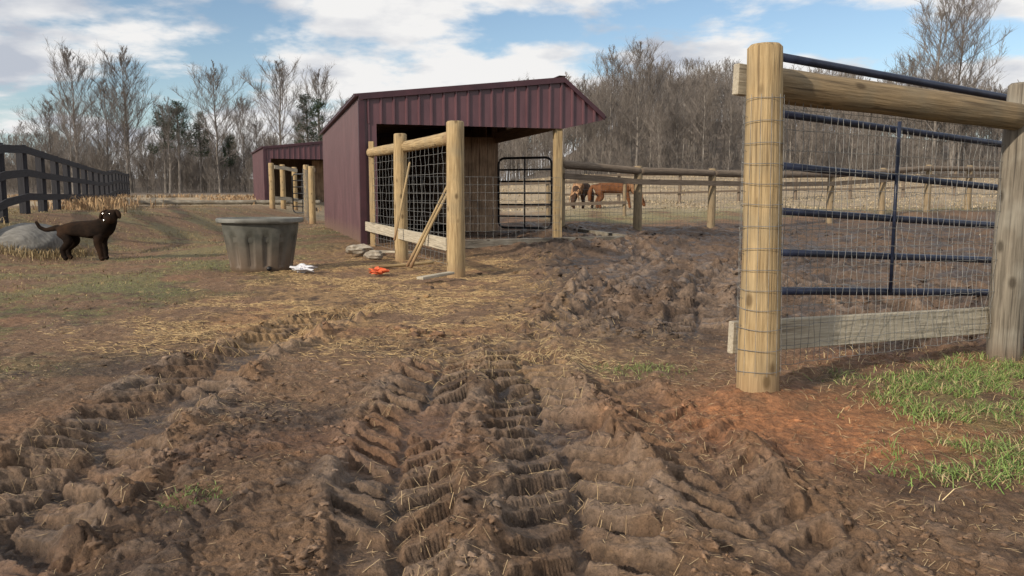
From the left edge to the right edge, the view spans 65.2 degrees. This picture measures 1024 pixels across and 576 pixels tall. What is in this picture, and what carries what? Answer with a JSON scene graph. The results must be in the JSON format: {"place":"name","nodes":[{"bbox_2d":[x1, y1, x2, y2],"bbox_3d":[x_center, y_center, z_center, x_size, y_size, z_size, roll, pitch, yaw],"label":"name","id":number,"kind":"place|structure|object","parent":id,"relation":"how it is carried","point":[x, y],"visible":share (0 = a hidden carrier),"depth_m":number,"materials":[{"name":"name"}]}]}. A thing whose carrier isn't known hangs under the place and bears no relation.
{"place":"outdoors","nodes":[
{"label":"outdoors","id":0,"kind":"place"},
{"bbox_2d":[0,217,96,260],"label":"dead grass","id":1,"kind":"structure","parent":0,"point":[77,252],"depth_m":12.56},
{"bbox_2d":[18,195,165,212],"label":"dead grass","id":2,"kind":"structure","parent":0,"point":[100,204],"depth_m":22.32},
{"bbox_2d":[7,193,323,210],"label":"dead grass","id":3,"kind":"structure","parent":0,"point":[234,197],"depth_m":42.52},
{"bbox_2d":[156,476,232,510],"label":"grass","id":4,"kind":"structure","parent":0,"point":[187,505],"depth_m":2.61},
{"bbox_2d":[0,121,1023,575],"bbox_3d":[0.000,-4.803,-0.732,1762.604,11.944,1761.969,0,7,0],"label":"ground","id":5,"kind":"structure","parent":0,"point":[750,501],"depth_m":3.74,"materials":[{"name":"soil"}]},
{"bbox_2d":[7,120,33,161],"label":"bare tree","id":6,"kind":"object","parent":5,"relation":"on","point":[20,123],"visible":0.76,"depth_m":74.17,"materials":[{"name":"grey wood"}]},
{"bbox_2d":[0,223,62,254],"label":"boulder","id":7,"kind":"object","parent":5,"relation":"on","point":[30,236],"visible":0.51,"depth_m":12.72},
{"bbox_2d":[21,128,47,163],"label":"bare tree","id":8,"kind":"object","parent":5,"relation":"on","point":[37,142],"visible":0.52,"depth_m":70.90,"materials":[{"name":"grey wood"}]},
{"bbox_2d":[10,97,73,190],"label":"bare tree","id":9,"kind":"object","parent":5,"relation":"on","point":[47,121],"visible":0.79,"depth_m":70.43,"materials":[{"name":"grey plant"}]},
{"bbox_2d":[0,143,129,222],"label":"fence","id":10,"kind":"object","parent":5,"relation":"on","point":[109,183],"visible":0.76,"depth_m":19.91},
{"bbox_2d":[51,120,90,163],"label":"bare tree","id":11,"kind":"object","parent":5,"relation":"on","point":[80,140],"visible":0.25,"depth_m":78.78,"materials":[{"name":"grey plant"}]},
{"bbox_2d":[46,88,96,192],"bbox_3d":[-34.761,-11.585,63.376,3.345,8.295,3.977,-1,7,-6],"label":"bare tree","id":12,"kind":"object","parent":5,"relation":"on","point":[67,99],"visible":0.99,"depth_m":62.95,"materials":[{"name":"grey plant"}]},
{"bbox_2d":[39,36,111,162],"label":"bare tree","id":13,"kind":"object","parent":5,"relation":"on","point":[67,60],"visible":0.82,"depth_m":66.52,"materials":[{"name":"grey plant"}]},
{"bbox_2d":[35,209,120,260],"bbox_3d":[-6.727,-0.830,12.499,1.488,0.800,0.447,2,7,17],"label":"dog","id":14,"kind":"object","parent":5,"relation":"on","point":[100,230],"visible":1,"depth_m":12.36},
{"bbox_2d":[87,121,106,166],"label":"bare tree","id":15,"kind":"object","parent":5,"relation":"on","point":[98,128],"visible":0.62,"depth_m":71.34,"materials":[{"name":"grey wood"}]},
{"bbox_2d":[75,77,131,169],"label":"bare tree","id":16,"kind":"object","parent":5,"relation":"on","point":[95,121],"visible":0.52,"depth_m":74.46,"materials":[{"name":"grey plant"}]},
{"bbox_2d":[100,125,130,170],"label":"bare tree","id":17,"kind":"object","parent":5,"relation":"on","point":[106,135],"visible":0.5,"depth_m":73.34,"materials":[{"name":"grey wood"}]},
{"bbox_2d":[88,43,160,192],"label":"bare tree","id":18,"kind":"object","parent":5,"relation":"on","point":[120,61],"visible":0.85,"depth_m":68.25,"materials":[{"name":"grey plant"}]},
{"bbox_2d":[99,83,155,173],"bbox_3d":[-30.891,-12.249,65.107,4.585,9.198,4.267,0,7,0],"label":"bare tree","id":19,"kind":"object","parent":5,"relation":"on","point":[125,108],"visible":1,"depth_m":64.83,"materials":[{"name":"grey plant"}]},
{"bbox_2d":[136,130,156,192],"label":"bare tree","id":20,"kind":"object","parent":5,"relation":"on","point":[144,157],"visible":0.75,"depth_m":69.97,"materials":[{"name":"grey wood"}]},
{"bbox_2d":[0,256,320,377],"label":"grass","id":21,"kind":"structure","parent":5,"relation":"on","point":[124,286],"depth_m":9.06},
{"bbox_2d":[145,102,176,192],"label":"pine tree","id":22,"kind":"object","parent":5,"relation":"on","point":[157,150],"visible":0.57,"depth_m":66.85,"materials":[{"name":"green plant"}]},
{"bbox_2d":[0,205,339,323],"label":"dead grass","id":23,"kind":"structure","parent":5,"relation":"on","point":[67,210],"depth_m":15.52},
{"bbox_2d":[148,96,191,192],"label":"bare tree","id":24,"kind":"object","parent":5,"relation":"on","point":[172,117],"visible":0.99,"depth_m":64.90,"materials":[{"name":"grey plant"}]},
{"bbox_2d":[151,95,196,174],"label":"tree","id":25,"kind":"object","parent":5,"relation":"on","point":[177,136],"visible":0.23,"depth_m":73.02,"materials":[{"name":"plant"}]},
{"bbox_2d":[134,200,218,204],"bbox_3d":[-13.849,-3.564,33.258,3.420,0.192,0.204,-2,7,-15],"label":"fallen log","id":26,"kind":"object","parent":5,"relation":"on","point":[158,202],"visible":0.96,"depth_m":33.14,"materials":[{"name":"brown wood"}]},
{"bbox_2d":[162,100,193,192],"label":"pine tree","id":27,"kind":"object","parent":5,"relation":"on","point":[181,132],"visible":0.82,"depth_m":65.91,"materials":[{"name":"green plant"}]},
{"bbox_2d":[182,142,196,192],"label":"bare tree","id":28,"kind":"object","parent":5,"relation":"on","point":[191,149],"visible":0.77,"depth_m":71.53,"materials":[{"name":"plant"}]},
{"bbox_2d":[186,111,213,192],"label":"pine tree","id":29,"kind":"object","parent":5,"relation":"on","point":[200,152],"visible":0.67,"depth_m":69.00,"materials":[{"name":"green plant"}]},
{"bbox_2d":[169,59,255,192],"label":"bare tree","id":30,"kind":"object","parent":5,"relation":"on","point":[212,83],"visible":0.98,"depth_m":66.30,"materials":[{"name":"grey plant"}]},
{"bbox_2d":[178,200,255,204],"bbox_3d":[-12.400,-3.610,33.660,3.081,0.193,0.198,-2,7,-13],"label":"fallen log","id":31,"kind":"object","parent":5,"relation":"on","point":[235,201],"visible":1,"depth_m":33.73,"materials":[{"name":"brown wood"}]},
{"bbox_2d":[219,135,237,192],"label":"pine tree","id":32,"kind":"object","parent":5,"relation":"on","point":[228,145],"visible":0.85,"depth_m":70.96,"materials":[{"name":"green plant"}]},
{"bbox_2d":[221,95,266,191],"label":"bare tree","id":33,"kind":"object","parent":5,"relation":"on","point":[240,128],"visible":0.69,"depth_m":78.56,"materials":[{"name":"grey plant"}]},
{"bbox_2d":[4,149,487,192],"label":"brush","id":34,"kind":"object","parent":5,"relation":"on","point":[236,179],"visible":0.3,"depth_m":70.55,"materials":[{"name":"plant"}]},
{"bbox_2d":[229,116,276,164],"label":"bare tree","id":35,"kind":"object","parent":5,"relation":"on","point":[255,137],"visible":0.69,"depth_m":70.67,"materials":[{"name":"grey plant"}]},
{"bbox_2d":[215,217,303,272],"bbox_3d":[-3.360,-0.585,10.723,1.120,0.712,0.990,-1,7,-12],"label":"stock tank","id":36,"kind":"object","parent":5,"relation":"on","point":[259,244],"visible":0.95,"depth_m":10.39,"materials":[{"name":"grey rubber"}]},
{"bbox_2d":[0,127,531,189],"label":"distant wood","id":37,"kind":"object","parent":5,"relation":"on","point":[8,139],"visible":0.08,"depth_m":92.67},
{"bbox_2d":[238,53,312,146],"bbox_3d":[-19.283,-13.324,64.622,5.626,11.442,6.162,1,7,12],"label":"bare tree","id":38,"kind":"object","parent":5,"relation":"on","point":[280,70],"visible":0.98,"depth_m":64.25,"materials":[{"name":"grey plant"}]},
{"bbox_2d":[268,163,297,209],"bbox_3d":[-9.120,-3.974,31.953,0.283,1.936,2.248,1,7,10],"label":"fence","id":39,"kind":"object","parent":5,"relation":"on","point":[283,198],"visible":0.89,"depth_m":31.81,"materials":[{"name":"brown wood"}]},
{"bbox_2d":[251,141,323,199],"bbox_3d":[-10.032,-5.497,39.304,4.850,3.362,6.229,-3,7,-22],"label":"run in shed","id":40,"kind":"object","parent":5,"relation":"on","point":[298,156],"visible":0.45,"depth_m":37.94,"materials":[{"name":"paint"}]},
{"bbox_2d":[292,173,303,212],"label":"pen gate","id":41,"kind":"structure","parent":5,"relation":"on","point":[293,199],"depth_m":31.32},
{"bbox_2d":[290,263,316,272],"bbox_3d":[-2.706,-0.249,10.390,0.369,0.140,0.207,-1,7,-11],"label":"plastic bag","id":42,"kind":"object","parent":5,"relation":"on","point":[301,268],"visible":1,"depth_m":10.36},
{"bbox_2d":[292,93,320,143],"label":"pine tree","id":43,"kind":"object","parent":5,"relation":"on","point":[305,112],"visible":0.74,"depth_m":66.62,"materials":[{"name":"green plant"}]},
{"bbox_2d":[2,248,614,374],"bbox_3d":[-1.519,-0.110,9.246,4.812,0.226,9.459,0,7,0],"label":"straw","id":44,"kind":"object","parent":5,"relation":"on","point":[422,302],"visible":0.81,"depth_m":7.14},
{"bbox_2d":[368,266,388,274],"bbox_3d":[-1.705,-0.218,10.194,0.286,0.116,0.209,0,7,0],"label":"plastic bag","id":45,"kind":"object","parent":44,"relation":"on","point":[377,270],"visible":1,"depth_m":10.16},
{"bbox_2d":[371,261,433,268],"bbox_3d":[-1.500,-0.321,11.011,0.918,0.055,0.050,-6,9,-29],"label":"stick","id":46,"kind":"object","parent":44,"relation":"on","point":[401,264],"visible":0.85,"depth_m":10.97,"materials":[{"name":"brown wood"}]},
{"bbox_2d":[302,165,316,223],"bbox_3d":[-7.445,-3.442,29.402,0.303,2.255,3.178,-2,7,-18],"label":"post","id":47,"kind":"object","parent":5,"relation":"on","point":[308,180],"visible":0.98,"depth_m":28.01,"materials":[{"name":"brown wood"}]},
{"bbox_2d":[281,59,345,142],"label":"bare tree","id":48,"kind":"object","parent":5,"relation":"on","point":[315,84],"visible":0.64,"depth_m":68.21,"materials":[{"name":"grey plant"}]},
{"bbox_2d":[300,97,327,142],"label":"pine tree","id":49,"kind":"object","parent":5,"relation":"on","point":[318,104],"visible":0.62,"depth_m":65.61,"materials":[{"name":"green plant"}]},
{"bbox_2d":[345,244,373,254],"bbox_3d":[-2.543,-0.645,13.316,0.466,0.192,0.337,0,7,0],"label":"stone block","id":50,"kind":"object","parent":5,"relation":"on","point":[360,249],"depth_m":13.21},
{"bbox_2d":[363,250,385,259],"bbox_3d":[-2.154,-0.512,12.519,0.352,0.152,0.218,0,7,0],"label":"stone block","id":51,"kind":"object","parent":5,"relation":"on","point":[376,255],"depth_m":12.45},
{"bbox_2d":[365,120,465,277],"bbox_3d":[-1.609,-1.282,12.023,0.266,2.100,4.764,-3,7,-23],"label":"fence","id":52,"kind":"object","parent":5,"relation":"on","point":[451,139],"visible":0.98,"depth_m":10.88,"materials":[{"name":"brown wood"}]},
{"bbox_2d":[393,162,410,240],"bbox_3d":[-1.610,-1.274,11.732,0.036,1.188,0.037,14,-4,-43],"label":"wooden brace","id":53,"kind":"object","parent":52,"relation":"attached to","point":[401,205],"visible":1,"depth_m":11.72,"materials":[{"name":"brown wood"}]},
{"bbox_2d":[406,187,445,266],"bbox_3d":[-1.119,-0.852,10.697,0.040,1.298,0.041,28,8,1],"label":"wooden brace","id":54,"kind":"object","parent":52,"relation":"attached to","point":[423,234],"visible":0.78,"depth_m":10.70,"materials":[{"name":"brown wood"}]},
{"bbox_2d":[409,194,446,267],"bbox_3d":[-1.079,-0.802,10.585,0.052,1.203,0.049,27,5,-5],"label":"wooden brace","id":55,"kind":"object","parent":52,"relation":"attached to","point":[427,233],"visible":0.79,"depth_m":10.57,"materials":[{"name":"brown wood"}]},
{"bbox_2d":[417,271,454,279],"bbox_3d":[-0.885,-0.146,9.319,0.100,0.030,0.558,5,10,36],"label":"plank","id":56,"kind":"object","parent":5,"relation":"on","point":[430,276],"visible":1,"depth_m":9.27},
{"bbox_2d":[319,75,606,244],"bbox_3d":[-1.856,-2.833,19.430,4.850,3.362,9.486,-2,7,-17],"label":"run in shed","id":57,"kind":"object","parent":5,"relation":"on","point":[491,116],"visible":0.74,"depth_m":15.49,"materials":[{"name":"paint"}]},
{"bbox_2d":[389,176,631,248],"bbox_3d":[0.661,-1.527,15.746,2.555,1.276,5.831,6,9,41],"label":"fence","id":58,"kind":"object","parent":5,"relation":"on","point":[473,243],"visible":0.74,"depth_m":14.86,"materials":[{"name":"metal"}]},
{"bbox_2d":[0,278,1023,575],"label":"soil clods","id":59,"kind":"object","parent":5,"relation":"on","point":[304,554],"visible":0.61,"depth_m":2.90,"materials":[{"name":"soil"}]},
{"bbox_2d":[0,311,1023,575],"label":"straw","id":60,"kind":"object","parent":5,"relation":"on","point":[486,449],"visible":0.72,"depth_m":3.22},
{"bbox_2d":[301,313,735,402],"bbox_3d":[0.355,0.396,5.181,2.425,0.141,2.705,1,7,11],"label":"straw","id":61,"kind":"object","parent":5,"relation":"on","point":[578,356],"visible":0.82,"depth_m":4.99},
{"bbox_2d":[536,131,552,176],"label":"bare tree","id":62,"kind":"object","parent":5,"relation":"on","point":[546,144],"visible":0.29,"depth_m":59.39,"materials":[{"name":"grey wood"}]},
{"bbox_2d":[500,180,626,217],"bbox_3d":[-0.132,-3.100,28.753,9.063,1.728,0.312,-2,7,-13],"label":"fence","id":63,"kind":"object","parent":5,"relation":"on","point":[569,203],"visible":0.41,"depth_m":29.09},
{"bbox_2d":[569,183,594,208],"bbox_3d":[2.961,-3.951,33.657,0.656,1.217,2.335,3,7,25],"label":"pony","id":64,"kind":"object","parent":5,"relation":"on","point":[581,188],"visible":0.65,"depth_m":33.10},
{"bbox_2d":[574,122,593,173],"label":"bare tree","id":65,"kind":"object","parent":5,"relation":"on","point":[583,132],"visible":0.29,"depth_m":58.92,"materials":[{"name":"grey wood"}]},
{"bbox_2d":[575,75,604,173],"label":"bare tree","id":66,"kind":"object","parent":5,"relation":"on","point":[581,86],"visible":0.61,"depth_m":60.53,"materials":[{"name":"grey plant"}]},
{"bbox_2d":[588,86,613,171],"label":"bare tree","id":67,"kind":"object","parent":5,"relation":"on","point":[601,129],"visible":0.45,"depth_m":63.25,"materials":[{"name":"grey wood"}]},
{"bbox_2d":[592,82,617,163],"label":"bare tree","id":68,"kind":"object","parent":5,"relation":"on","point":[606,119],"visible":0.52,"depth_m":64.52,"materials":[{"name":"grey wood"}]},
{"bbox_2d":[586,45,639,173],"bbox_3d":[7.695,-13.095,58.556,4.442,9.626,4.134,6,9,41],"label":"bare tree","id":69,"kind":"object","parent":5,"relation":"on","point":[606,73],"visible":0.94,"depth_m":58.62,"materials":[{"name":"grey plant"}]},
{"bbox_2d":[588,183,645,207],"bbox_3d":[4.218,-3.825,32.270,2.335,1.221,0.656,1,7,8],"label":"pony","id":70,"kind":"object","parent":5,"relation":"on","point":[611,188],"visible":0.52,"depth_m":32.06},
{"bbox_2d":[609,81,634,164],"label":"bare tree","id":71,"kind":"object","parent":5,"relation":"on","point":[625,106],"visible":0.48,"depth_m":61.98,"materials":[{"name":"grey wood"}]},
{"bbox_2d":[613,88,643,161],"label":"bare tree","id":72,"kind":"object","parent":5,"relation":"on","point":[632,124],"visible":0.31,"depth_m":65.29,"materials":[{"name":"plant"}]},
{"bbox_2d":[604,35,666,165],"bbox_3d":[8.891,-13.471,58.558,5.044,10.342,5.524,1,7,7],"label":"bare tree","id":73,"kind":"object","parent":5,"relation":"on","point":[647,68],"visible":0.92,"depth_m":58.24,"materials":[{"name":"grey plant"}]},
{"bbox_2d":[593,360,696,379],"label":"grass","id":74,"kind":"structure","parent":5,"relation":"on","point":[643,366],"depth_m":4.63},
{"bbox_2d":[617,51,673,166],"bbox_3d":[10.230,-13.477,61.784,4.295,9.198,3.997,0,7,-1],"label":"bare tree","id":75,"kind":"object","parent":5,"relation":"on","point":[663,73],"visible":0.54,"depth_m":61.37,"materials":[{"name":"grey plant"}]},
{"bbox_2d":[641,89,663,166],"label":"bare tree","id":76,"kind":"object","parent":5,"relation":"on","point":[648,112],"visible":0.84,"depth_m":57.58,"materials":[{"name":"grey wood"}]},
{"bbox_2d":[642,102,672,166],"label":"bare tree","id":77,"kind":"object","parent":5,"relation":"on","point":[660,120],"visible":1,"depth_m":56.09,"materials":[{"name":"grey wood"}]},
{"bbox_2d":[645,103,671,161],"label":"bare tree","id":78,"kind":"object","parent":5,"relation":"on","point":[666,116],"visible":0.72,"depth_m":57.50,"materials":[{"name":"grey wood"}]},
{"bbox_2d":[646,72,712,167],"bbox_3d":[12.631,-12.310,59.721,4.782,7.660,4.638,0,7,-4],"label":"bare tree","id":79,"kind":"object","parent":5,"relation":"on","point":[672,128],"visible":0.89,"depth_m":59.67,"materials":[{"name":"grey plant"}]},
{"bbox_2d":[373,226,991,340],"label":"soil clods","id":80,"kind":"object","parent":5,"relation":"on","point":[665,335],"visible":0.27,"depth_m":7.27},
{"bbox_2d":[671,88,703,161],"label":"bare tree","id":81,"kind":"object","parent":5,"relation":"on","point":[686,117],"visible":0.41,"depth_m":68.10,"materials":[{"name":"plant"}]},
{"bbox_2d":[675,71,709,162],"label":"bare tree","id":82,"kind":"object","parent":5,"relation":"on","point":[688,92],"visible":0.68,"depth_m":68.36,"materials":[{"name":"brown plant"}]},
{"bbox_2d":[683,77,722,168],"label":"bare tree","id":83,"kind":"object","parent":5,"relation":"on","point":[704,99],"visible":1,"depth_m":56.81,"materials":[{"name":"grey wood"}]},
{"bbox_2d":[700,88,719,152],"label":"bare tree","id":84,"kind":"object","parent":5,"relation":"on","point":[712,114],"visible":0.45,"depth_m":68.37,"materials":[{"name":"grey wood"}]},
{"bbox_2d":[699,81,725,158],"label":"bare tree","id":85,"kind":"object","parent":5,"relation":"on","point":[715,111],"visible":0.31,"depth_m":71.73,"materials":[{"name":"brown wood"}]},
{"bbox_2d":[702,102,728,167],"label":"bare tree","id":86,"kind":"object","parent":5,"relation":"on","point":[714,130],"visible":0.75,"depth_m":63.92,"materials":[{"name":"plant"}]},
{"bbox_2d":[715,90,742,169],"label":"bare tree","id":87,"kind":"object","parent":5,"relation":"on","point":[732,109],"visible":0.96,"depth_m":60.92,"materials":[{"name":"brown wood"}]},
{"bbox_2d":[723,83,742,164],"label":"bare tree","id":88,"kind":"object","parent":5,"relation":"on","point":[728,97],"visible":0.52,"depth_m":67.01,"materials":[{"name":"plant"}]},
{"bbox_2d":[487,138,1000,180],"bbox_3d":[20.960,-9.611,60.336,48.810,4.171,11.326,0,7,0],"label":"brush","id":89,"kind":"object","parent":5,"relation":"on","point":[663,154],"visible":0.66,"depth_m":57.91,"materials":[{"name":"plant"}]},
{"bbox_2d":[498,54,1018,180],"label":"hillside wood","id":90,"kind":"object","parent":5,"relation":"on","point":[721,78],"visible":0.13,"depth_m":79.94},
{"bbox_2d":[565,171,956,202],"bbox_3d":[17.005,-5.189,40.155,30.960,2.239,0.202,-2,7,-13],"label":"fence","id":91,"kind":"object","parent":5,"relation":"on","point":[679,192],"visible":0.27,"depth_m":38.77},
{"bbox_2d":[562,159,998,230],"bbox_3d":[11.297,-3.286,27.743,24.900,2.367,0.416,-5,8,-35],"label":"fence","id":92,"kind":"object","parent":5,"relation":"on","point":[638,181],"visible":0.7,"depth_m":23.98,"materials":[{"name":"wood"}]},
{"bbox_2d":[783,105,805,162],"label":"bare tree","id":93,"kind":"object","parent":5,"relation":"on","point":[790,126],"visible":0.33,"depth_m":58.92,"materials":[{"name":"brown wood"}]},
{"bbox_2d":[791,123,809,163],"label":"bare tree","id":94,"kind":"object","parent":5,"relation":"on","point":[799,133],"visible":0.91,"depth_m":56.22,"materials":[{"name":"brown wood"}]},
{"bbox_2d":[804,107,825,164],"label":"bare tree","id":95,"kind":"object","parent":5,"relation":"on","point":[812,139],"visible":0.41,"depth_m":55.91,"materials":[{"name":"brown wood"}]},
{"bbox_2d":[812,112,839,161],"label":"bare tree","id":96,"kind":"object","parent":5,"relation":"on","point":[826,125],"visible":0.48,"depth_m":60.72,"materials":[{"name":"brown wood"}]},
{"bbox_2d":[821,110,847,164],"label":"bare tree","id":97,"kind":"object","parent":5,"relation":"on","point":[838,136],"visible":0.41,"depth_m":61.50,"materials":[{"name":"brown wood"}]},
{"bbox_2d":[840,75,869,168],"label":"bare tree","id":98,"kind":"object","parent":5,"relation":"on","point":[852,116],"visible":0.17,"depth_m":56.99,"materials":[{"name":"brown wood"}]},
{"bbox_2d":[727,42,1023,392],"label":"fence","id":99,"kind":"object","parent":5,"relation":"on","point":[762,332],"visible":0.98,"depth_m":4.27,"materials":[{"name":"brown wood"}]},
{"bbox_2d":[781,53,1006,295],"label":"pipe gate","id":100,"kind":"structure","parent":99,"relation":"attached to","point":[892,256],"depth_m":4.79,"materials":[{"name":"metal"}]},
{"bbox_2d":[872,114,890,168],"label":"bare tree","id":101,"kind":"object","parent":5,"relation":"on","point":[880,115],"visible":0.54,"depth_m":57.83,"materials":[{"name":"grey wood"}]},
{"bbox_2d":[874,49,940,166],"bbox_3d":[30.371,-13.466,60.746,5.373,9.512,4.519,0,7,4],"label":"bare tree","id":102,"kind":"object","parent":5,"relation":"on","point":[912,61],"visible":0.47,"depth_m":60.71,"materials":[{"name":"grey plant"}]},
{"bbox_2d":[899,0,990,173],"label":"bare tree","id":103,"kind":"object","parent":5,"relation":"on","point":[942,14],"visible":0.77,"depth_m":58.11,"materials":[{"name":"grey plant"}]},
{"bbox_2d":[940,123,974,173],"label":"bare tree","id":104,"kind":"object","parent":5,"relation":"on","point":[955,134],"visible":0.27,"depth_m":55.65,"materials":[{"name":"grey wood"}]},
{"bbox_2d":[901,0,1017,172],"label":"bare tree","id":105,"kind":"object","parent":5,"relation":"on","point":[968,8],"visible":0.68,"depth_m":59.08,"materials":[{"name":"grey plant"}]},
{"bbox_2d":[0,0,1023,180],"label":"sky","id":106,"kind":"structure","parent":0,"point":[374,45],"materials":[{"name":"blue"}]},
{"bbox_2d":[500,174,997,210],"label":"dead grass","id":107,"kind":"structure","parent":0,"point":[691,206],"depth_m":40.14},
{"bbox_2d":[535,199,995,223],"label":"grass","id":108,"kind":"structure","parent":0,"point":[730,209],"depth_m":33.27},
{"bbox_2d":[727,342,1023,538],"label":"dead grass","id":109,"kind":"structure","parent":0,"point":[1010,407],"depth_m":3.82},
{"bbox_2d":[794,351,1023,494],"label":"grass","id":110,"kind":"structure","parent":0,"point":[972,375],"depth_m":3.79,"materials":[{"name":"plant"}]},
{"bbox_3d":[0.953,-1.969,17.343,0.106,1.950,0.109,0,7,0],"label":"gate post","id":111,"kind":"object","parent":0,"visible":0},
{"bbox_2d":[497,156,552,228],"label":"pen gate","id":112,"kind":"structure","parent":111,"relation":"attached to","point":[524,170],"depth_m":17.61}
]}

